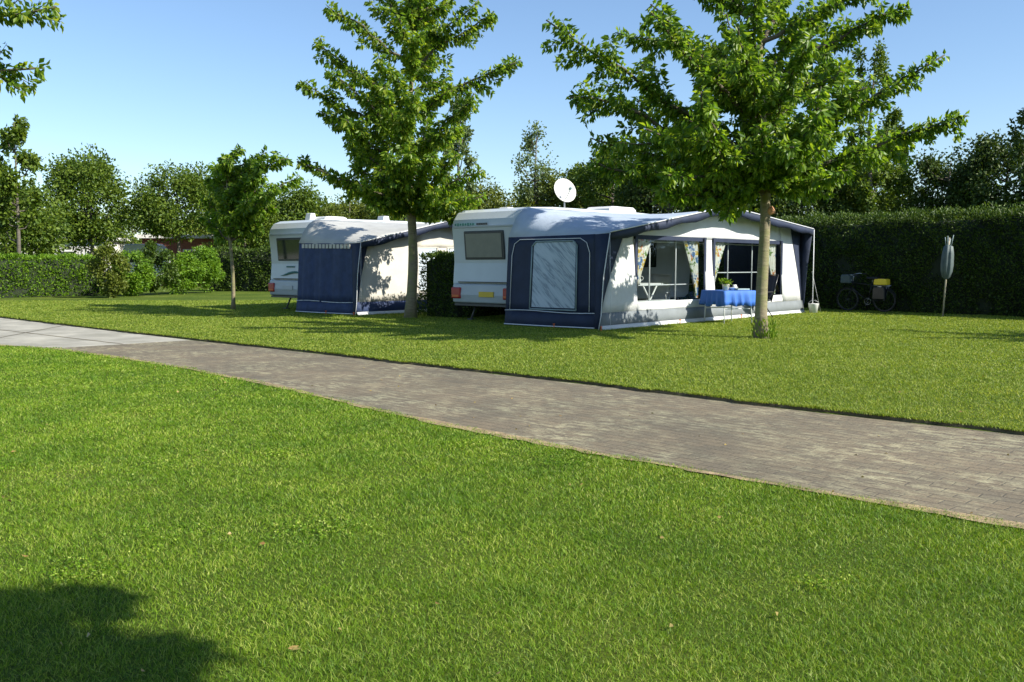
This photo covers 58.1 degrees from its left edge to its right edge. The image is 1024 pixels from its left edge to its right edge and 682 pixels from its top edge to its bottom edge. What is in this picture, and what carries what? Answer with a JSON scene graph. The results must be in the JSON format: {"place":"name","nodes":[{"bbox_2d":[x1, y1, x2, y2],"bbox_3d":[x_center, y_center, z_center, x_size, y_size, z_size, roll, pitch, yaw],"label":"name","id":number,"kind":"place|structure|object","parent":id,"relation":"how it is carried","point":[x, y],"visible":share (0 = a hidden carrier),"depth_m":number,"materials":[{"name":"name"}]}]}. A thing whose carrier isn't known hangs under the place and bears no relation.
{"place":"outdoors","nodes":[
{"label":"outdoors","id":0,"kind":"place"},
{"bbox_2d":[0,318,184,347],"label":"pavement","id":1,"kind":"structure","parent":0,"point":[28,338],"depth_m":17.32,"materials":[{"name":"concrete"}]},
{"bbox_2d":[0,325,120,343],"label":"pavement joint","id":2,"kind":"object","parent":1,"relation":"on","point":[58,336],"visible":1,"depth_m":17.47,"materials":[{"name":"concrete"}]},
{"bbox_2d":[0,318,1023,681],"bbox_3d":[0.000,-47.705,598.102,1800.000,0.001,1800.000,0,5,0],"label":"ground","id":3,"kind":"structure","parent":0,"point":[258,580],"depth_m":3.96,"materials":[{"name":"green plant"}]},
{"bbox_2d":[0,0,66,103],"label":"cherry tree","id":4,"kind":"object","parent":3,"relation":"on","point":[14,15],"visible":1,"depth_m":12.54,"materials":[{"name":"green plant"}]},
{"bbox_2d":[0,397,853,594],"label":"clover","id":5,"kind":"object","parent":3,"relation":"on","point":[296,522],"visible":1,"depth_m":4.66,"materials":[{"name":"green plant"}]},
{"bbox_2d":[2,190,958,253],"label":"distant wood","id":6,"kind":"object","parent":3,"relation":"on","point":[223,230],"visible":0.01,"depth_m":92.70,"materials":[{"name":"green plant"}]},
{"bbox_2d":[2,349,1013,673],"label":"fallen leaves","id":7,"kind":"object","parent":3,"relation":"on","point":[294,647],"visible":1,"depth_m":4.54,"materials":[{"name":"brown plant"}]},
{"bbox_2d":[0,286,1023,431],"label":"lawn","id":8,"kind":"structure","parent":0,"point":[194,294],"depth_m":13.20,"materials":[{"name":"green plant"}]},
{"bbox_2d":[0,114,45,258],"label":"poplar tree","id":9,"kind":"object","parent":8,"relation":"on","point":[13,138],"visible":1,"depth_m":39.57,"materials":[{"name":"green plant"}]},
{"bbox_2d":[0,171,84,259],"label":"broadleaf tree","id":10,"kind":"object","parent":8,"relation":"on","point":[38,238],"visible":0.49,"depth_m":43.50,"materials":[{"name":"green plant"}]},
{"bbox_2d":[0,252,103,297],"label":"hedge","id":11,"kind":"object","parent":8,"relation":"on","point":[47,275],"visible":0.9,"depth_m":38.29,"materials":[{"name":"green plant"}]},
{"bbox_2d":[38,143,138,254],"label":"broadleaf tree","id":12,"kind":"object","parent":8,"relation":"on","point":[89,179],"visible":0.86,"depth_m":50.73,"materials":[{"name":"green plant"}]},
{"bbox_2d":[55,237,130,280],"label":"chalet","id":13,"kind":"object","parent":8,"relation":"on","point":[119,244],"visible":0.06,"depth_m":59.77,"materials":[{"name":"white"}]},
{"bbox_2d":[61,250,73,258],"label":"window","id":14,"kind":"structure","parent":13,"relation":"in","point":[66,251],"depth_m":59.63,"materials":[{"name":"glass"}]},
{"bbox_2d":[84,241,131,297],"bbox_3d":[-16.145,-2.822,36.914,1.580,2.333,1.566,2,5,20],"label":"shrub","id":15,"kind":"object","parent":8,"relation":"on","point":[113,284],"visible":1,"depth_m":36.70,"materials":[{"name":"green plant"}]},
{"bbox_2d":[96,200,158,246],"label":"broadleaf tree","id":16,"kind":"object","parent":8,"relation":"on","point":[130,237],"visible":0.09,"depth_m":62.47,"materials":[{"name":"green plant"}]},
{"bbox_2d":[110,248,157,296],"bbox_3d":[-16.068,-2.854,38.838,1.752,2.091,1.978,3,5,31],"label":"shrub","id":17,"kind":"object","parent":8,"relation":"on","point":[139,281],"visible":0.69,"depth_m":38.80,"materials":[{"name":"green plant"}]},
{"bbox_2d":[122,243,170,274],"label":"static caravan","id":18,"kind":"object","parent":8,"relation":"on","point":[132,246],"visible":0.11,"depth_m":54.72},
{"bbox_2d":[133,239,179,292],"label":"shrub","id":19,"kind":"object","parent":8,"relation":"on","point":[153,254],"visible":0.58,"depth_m":40.30,"materials":[{"name":"green plant"}]},
{"bbox_2d":[124,158,219,282],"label":"broadleaf tree","id":20,"kind":"object","parent":8,"relation":"on","point":[157,212],"visible":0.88,"depth_m":52.44,"materials":[{"name":"green plant"}]},
{"bbox_2d":[155,250,208,293],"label":"shrub","id":21,"kind":"object","parent":8,"relation":"on","point":[190,267],"visible":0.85,"depth_m":41.54,"materials":[{"name":"green plant"}]},
{"bbox_2d":[137,235,242,285],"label":"bungalow","id":22,"kind":"object","parent":8,"relation":"on","point":[187,245],"visible":0.12,"depth_m":58.63,"materials":[{"name":"red brick"}]},
{"bbox_2d":[192,245,225,292],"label":"shrub","id":23,"kind":"object","parent":8,"relation":"on","point":[208,258],"visible":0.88,"depth_m":42.98,"materials":[{"name":"green plant"}]},
{"bbox_2d":[209,245,271,291],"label":"hedge","id":24,"kind":"object","parent":8,"relation":"on","point":[252,269],"visible":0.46,"depth_m":46.10,"materials":[{"name":"green plant"}]},
{"bbox_2d":[195,175,285,250],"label":"broadleaf tree","id":25,"kind":"object","parent":8,"relation":"on","point":[253,243],"visible":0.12,"depth_m":56.65,"materials":[{"name":"green plant"}]},
{"bbox_2d":[197,143,303,309],"bbox_3d":[-7.765,-3.325,27.033,3.479,4.977,2.186,2,5,27],"label":"cherry tree","id":26,"kind":"object","parent":8,"relation":"on","point":[243,211],"visible":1,"depth_m":26.67,"materials":[{"name":"green plant"}]},
{"bbox_2d":[260,179,338,243],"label":"broadleaf tree","id":27,"kind":"object","parent":8,"relation":"on","point":[302,201],"visible":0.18,"depth_m":58.42,"materials":[{"name":"green plant"}]},
{"bbox_2d":[268,213,422,308],"bbox_3d":[-4.024,-2.513,29.191,2.180,2.843,7.298,4,6,42],"label":"caravan","id":28,"kind":"object","parent":8,"relation":"on","point":[284,238],"visible":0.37,"depth_m":26.82,"materials":[{"name":"white metal"}]},
{"bbox_2d":[276,237,300,260],"bbox_3d":[-6.401,-2.642,26.596,1.260,0.657,0.110,4,6,42],"label":"window","id":29,"kind":"structure","parent":28,"relation":"in","point":[287,248],"depth_m":26.60,"materials":[{"name":"grey glass"}]},
{"bbox_2d":[315,193,381,219],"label":"broadleaf tree","id":30,"kind":"object","parent":8,"relation":"on","point":[353,211],"visible":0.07,"depth_m":55.31,"materials":[{"name":"green plant"}]},
{"bbox_2d":[295,220,453,314],"bbox_3d":[-2.622,-2.189,27.067,2.835,2.639,7.178,4,6,42],"label":"awning","id":31,"kind":"object","parent":8,"relation":"on","point":[366,273],"visible":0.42,"depth_m":24.82,"materials":[{"name":"blue fabric"}]},
{"bbox_2d":[366,209,441,222],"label":"broadleaf tree","id":32,"kind":"object","parent":8,"relation":"on","point":[404,218],"visible":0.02,"depth_m":53.48,"materials":[{"name":"green plant"}]},
{"bbox_2d":[295,0,522,317],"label":"cherry tree","id":33,"kind":"object","parent":8,"relation":"on","point":[390,186],"visible":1,"depth_m":21.94,"materials":[{"name":"green plant"}]},
{"bbox_2d":[440,96,478,212],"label":"birch tree","id":34,"kind":"object","parent":8,"relation":"on","point":[467,160],"visible":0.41,"depth_m":42.94,"materials":[{"name":"green plant"}]},
{"bbox_2d":[417,249,505,317],"bbox_3d":[-0.171,-1.638,25.041,1.984,1.853,5.430,4,6,42],"label":"hedge","id":35,"kind":"object","parent":8,"relation":"on","point":[439,273],"visible":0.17,"depth_m":23.30,"materials":[{"name":"green plant"}]},
{"bbox_2d":[436,174,520,222],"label":"broadleaf tree","id":36,"kind":"object","parent":8,"relation":"on","point":[493,202],"visible":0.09,"depth_m":49.01,"materials":[{"name":"green plant"}]},
{"bbox_2d":[504,188,553,207],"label":"broadleaf tree","id":37,"kind":"object","parent":8,"relation":"on","point":[513,199],"depth_m":50.23,"materials":[{"name":"green plant"}]},
{"bbox_2d":[511,120,558,206],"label":"birch tree","id":38,"kind":"object","parent":8,"relation":"on","point":[530,144],"visible":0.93,"depth_m":45.25,"materials":[{"name":"green plant"}]},
{"bbox_2d":[513,168,592,208],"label":"broadleaf tree","id":39,"kind":"object","parent":8,"relation":"on","point":[557,201],"visible":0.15,"depth_m":45.32,"materials":[{"name":"green plant"}]},
{"bbox_2d":[451,206,689,319],"bbox_3d":[2.145,-2.092,24.124,2.180,2.833,8.498,4,6,42],"label":"caravan","id":40,"kind":"object","parent":8,"relation":"on","point":[480,239],"visible":0.38,"depth_m":21.38,"materials":[{"name":"metal"}]},
{"bbox_2d":[464,230,504,259],"bbox_3d":[-0.635,-2.191,21.087,1.260,0.657,0.110,4,6,42],"label":"window","id":41,"kind":"structure","parent":40,"relation":"in","point":[490,244],"depth_m":21.03,"materials":[{"name":"grey glass"}]},
{"bbox_2d":[554,178,575,207],"bbox_3d":[1.321,-3.644,22.958,0.463,0.814,0.483,2,5,18],"label":"satellite dish","id":42,"kind":"object","parent":40,"relation":"on","point":[565,190],"visible":0.88,"depth_m":23.00,"materials":[{"name":"paint"}]},
{"bbox_2d":[644,242,656,266],"bbox_3d":[3.411,-2.265,23.956,0.040,0.700,1.200,4,6,42],"label":"side window","id":43,"kind":"structure","parent":40,"relation":"in","point":[653,246],"depth_m":24.23,"materials":[{"name":"black glass"}]},
{"bbox_2d":[561,160,617,204],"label":"broadleaf tree","id":44,"kind":"object","parent":8,"relation":"on","point":[578,165],"visible":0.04,"depth_m":48.06,"materials":[{"name":"green plant"}]},
{"bbox_2d":[566,140,659,213],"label":"broadleaf tree","id":45,"kind":"object","parent":8,"relation":"on","point":[594,177],"visible":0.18,"depth_m":43.98,"materials":[{"name":"green plant"}]},
{"bbox_2d":[612,142,707,213],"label":"broadleaf tree","id":46,"kind":"object","parent":8,"relation":"on","point":[637,203],"visible":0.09,"depth_m":41.82,"materials":[{"name":"green plant"}]},
{"bbox_2d":[504,208,820,330],"bbox_3d":[4.153,-1.879,22.665,2.835,2.740,10.028,4,6,42],"label":"awning","id":47,"kind":"object","parent":8,"relation":"on","point":[574,269],"visible":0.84,"depth_m":19.85,"materials":[{"name":"blue fabric"}]},
{"bbox_2d":[639,283,662,299],"bbox_3d":[2.949,-0.891,21.283,0.650,0.890,0.950,4,6,42],"label":"camping table","id":48,"kind":"object","parent":47,"relation":"on","point":[650,284],"visible":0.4,"depth_m":21.02,"materials":[{"name":"white plastic"}]},
{"bbox_2d":[637,299,674,301],"bbox_3d":[3.041,-0.660,20.611,0.340,0.495,1.740,4,6,42],"label":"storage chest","id":49,"kind":"object","parent":47,"relation":"on","point":[655,300],"visible":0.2,"depth_m":20.55,"materials":[{"name":"white plastic"}]},
{"bbox_2d":[644,274,671,299],"bbox_3d":[3.502,-1.059,22.066,0.570,1.081,0.648,2,5,22],"label":"folding chair","id":50,"kind":"object","parent":47,"relation":"on","point":[662,292],"visible":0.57,"depth_m":22.25,"materials":[{"name":"fabric"}]},
{"bbox_2d":[704,305,751,323],"bbox_3d":[4.922,-0.785,21.015,0.840,0.731,0.800,-2,5,-24],"label":"garden table","id":51,"kind":"object","parent":8,"relation":"on","point":[724,307],"visible":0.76,"depth_m":20.85,"materials":[{"name":"white metal"}]},
{"bbox_2d":[699,290,755,306],"bbox_3d":[4.922,-0.978,20.999,1.047,0.356,1.004,-2,5,-24],"label":"tablecloth","id":52,"kind":"object","parent":51,"relation":"on","point":[721,298],"visible":0.93,"depth_m":20.67,"materials":[{"name":"blue fabric"}]},
{"bbox_2d":[718,278,732,290],"bbox_3d":[4.800,-1.275,20.674,0.358,0.284,0.329,3,5,28],"label":"potted plant","id":53,"kind":"object","parent":52,"relation":"on","point":[725,283],"visible":1,"depth_m":20.62,"materials":[{"name":"green plant"}]},
{"bbox_2d":[664,188,793,215],"bbox_3d":[9.644,-5.564,40.700,5.888,7.246,5.412,0,5,0],"label":"broadleaf tree","id":54,"kind":"object","parent":8,"relation":"on","point":[746,206],"visible":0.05,"depth_m":39.22,"materials":[{"name":"green plant"}]},
{"bbox_2d":[540,0,969,338],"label":"cherry tree","id":55,"kind":"object","parent":8,"relation":"on","point":[768,152],"visible":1,"depth_m":15.53,"materials":[{"name":"green plant"}]},
{"bbox_2d":[767,274,778,316],"bbox_3d":[6.244,-1.121,23.065,0.648,1.081,0.570,-2,5,-20],"label":"folding chair","id":56,"kind":"object","parent":8,"relation":"on","point":[772,281],"visible":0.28,"depth_m":23.01,"materials":[{"name":"blue fabric"}]},
{"bbox_2d":[750,153,857,224],"bbox_3d":[12.539,-5.147,39.827,4.903,6.557,5.098,3,5,30],"label":"broadleaf tree","id":57,"kind":"object","parent":8,"relation":"on","point":[789,208],"visible":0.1,"depth_m":38.23,"materials":[{"name":"green plant"}]},
{"bbox_2d":[808,300,818,312],"bbox_3d":[8.237,-0.940,25.208,0.290,0.354,0.286,0,5,0],"label":"bucket","id":58,"kind":"object","parent":8,"relation":"on","point":[813,307],"visible":0.98,"depth_m":25.12,"materials":[{"name":"white plastic"}]},
{"bbox_2d":[637,201,1023,316],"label":"hedge","id":59,"kind":"object","parent":8,"relation":"on","point":[902,252],"visible":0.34,"depth_m":25.25,"materials":[{"name":"green plant"}]},
{"bbox_2d":[812,160,917,224],"bbox_3d":[15.021,-5.055,39.923,5.057,6.357,4.774,0,5,0],"label":"broadleaf tree","id":60,"kind":"object","parent":8,"relation":"on","point":[898,180],"visible":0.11,"depth_m":38.48,"materials":[{"name":"green plant"}]},
{"bbox_2d":[835,273,896,311],"bbox_3d":[9.952,-1.361,25.977,0.576,1.071,1.802,-11,11,-41],"label":"bicycle","id":61,"kind":"object","parent":8,"relation":"on","point":[854,290],"visible":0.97,"depth_m":26.00,"materials":[{"name":"metal"}]},
{"bbox_2d":[840,274,852,282],"bbox_3d":[9.570,-1.787,26.340,0.268,0.262,0.279,-4,6,-42],"label":"handlebar bag","id":62,"kind":"object","parent":61,"relation":"hanging from","point":[846,278],"visible":0.98,"depth_m":26.24,"materials":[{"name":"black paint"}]},
{"bbox_2d":[872,286,885,299],"bbox_3d":[10.152,-1.329,25.485,0.148,0.362,0.359,-4,6,-42],"label":"pannier bag","id":63,"kind":"object","parent":61,"relation":"hanging from","point":[879,292],"visible":1,"depth_m":25.41,"materials":[{"name":"black fabric"}]},
{"bbox_2d":[874,278,889,284],"bbox_3d":[10.262,-1.650,25.585,0.248,0.192,0.377,-4,6,-42],"label":"pannier bag","id":64,"kind":"object","parent":61,"relation":"hanging from","point":[881,281],"visible":1,"depth_m":25.49,"materials":[{"name":"yellow fabric"}]},
{"bbox_2d":[843,38,903,223],"bbox_3d":[14.601,-6.956,37.754,2.439,10.504,2.238,0,5,0],"label":"poplar tree","id":65,"kind":"object","parent":8,"relation":"on","point":[867,192],"visible":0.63,"depth_m":37.24,"materials":[{"name":"green plant"}]},
{"bbox_2d":[884,119,913,203],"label":"conifer tree","id":66,"kind":"object","parent":8,"relation":"on","point":[901,129],"visible":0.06,"depth_m":40.29,"materials":[{"name":"green plant"}]},
{"bbox_2d":[940,235,953,316],"bbox_3d":[11.032,-1.602,23.421,0.312,2.167,0.308,-4,6,-37],"label":"parasol","id":67,"kind":"object","parent":8,"relation":"on","point":[947,263],"visible":0.98,"depth_m":23.31,"materials":[{"name":"grey fabric"}]},
{"bbox_2d":[898,146,999,221],"bbox_3d":[17.895,-4.829,37.825,4.127,6.251,3.898,-2,5,-21],"label":"broadleaf tree","id":68,"kind":"object","parent":8,"relation":"on","point":[937,174],"visible":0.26,"depth_m":37.61,"materials":[{"name":"green plant"}]},
{"bbox_2d":[935,124,1023,220],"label":"broadleaf tree","id":69,"kind":"object","parent":8,"relation":"on","point":[986,160],"visible":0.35,"depth_m":35.12,"materials":[{"name":"green plant"}]},
{"bbox_2d":[1003,108,1023,199],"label":"poplar tree","id":70,"kind":"object","parent":8,"relation":"on","point":[1018,151],"visible":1,"depth_m":29.94,"materials":[{"name":"green plant"}]},
{"bbox_2d":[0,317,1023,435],"bbox_3d":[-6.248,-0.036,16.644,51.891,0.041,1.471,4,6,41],"label":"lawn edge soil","id":71,"kind":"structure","parent":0,"point":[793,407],"depth_m":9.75,"materials":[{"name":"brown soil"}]},
{"bbox_2d":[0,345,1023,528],"bbox_3d":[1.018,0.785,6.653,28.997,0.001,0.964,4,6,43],"label":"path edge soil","id":72,"kind":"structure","parent":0,"point":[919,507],"depth_m":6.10,"materials":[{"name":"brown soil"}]},
{"bbox_2d":[0,0,1023,253],"label":"sky","id":73,"kind":"structure","parent":0,"point":[154,82],"materials":[{"name":"blue"}]},
{"bbox_2d":[58,340,1023,522],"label":"path","id":74,"kind":"structure","parent":0,"point":[975,472],"depth_m":7.60,"materials":[{"name":"stone"}]}
]}

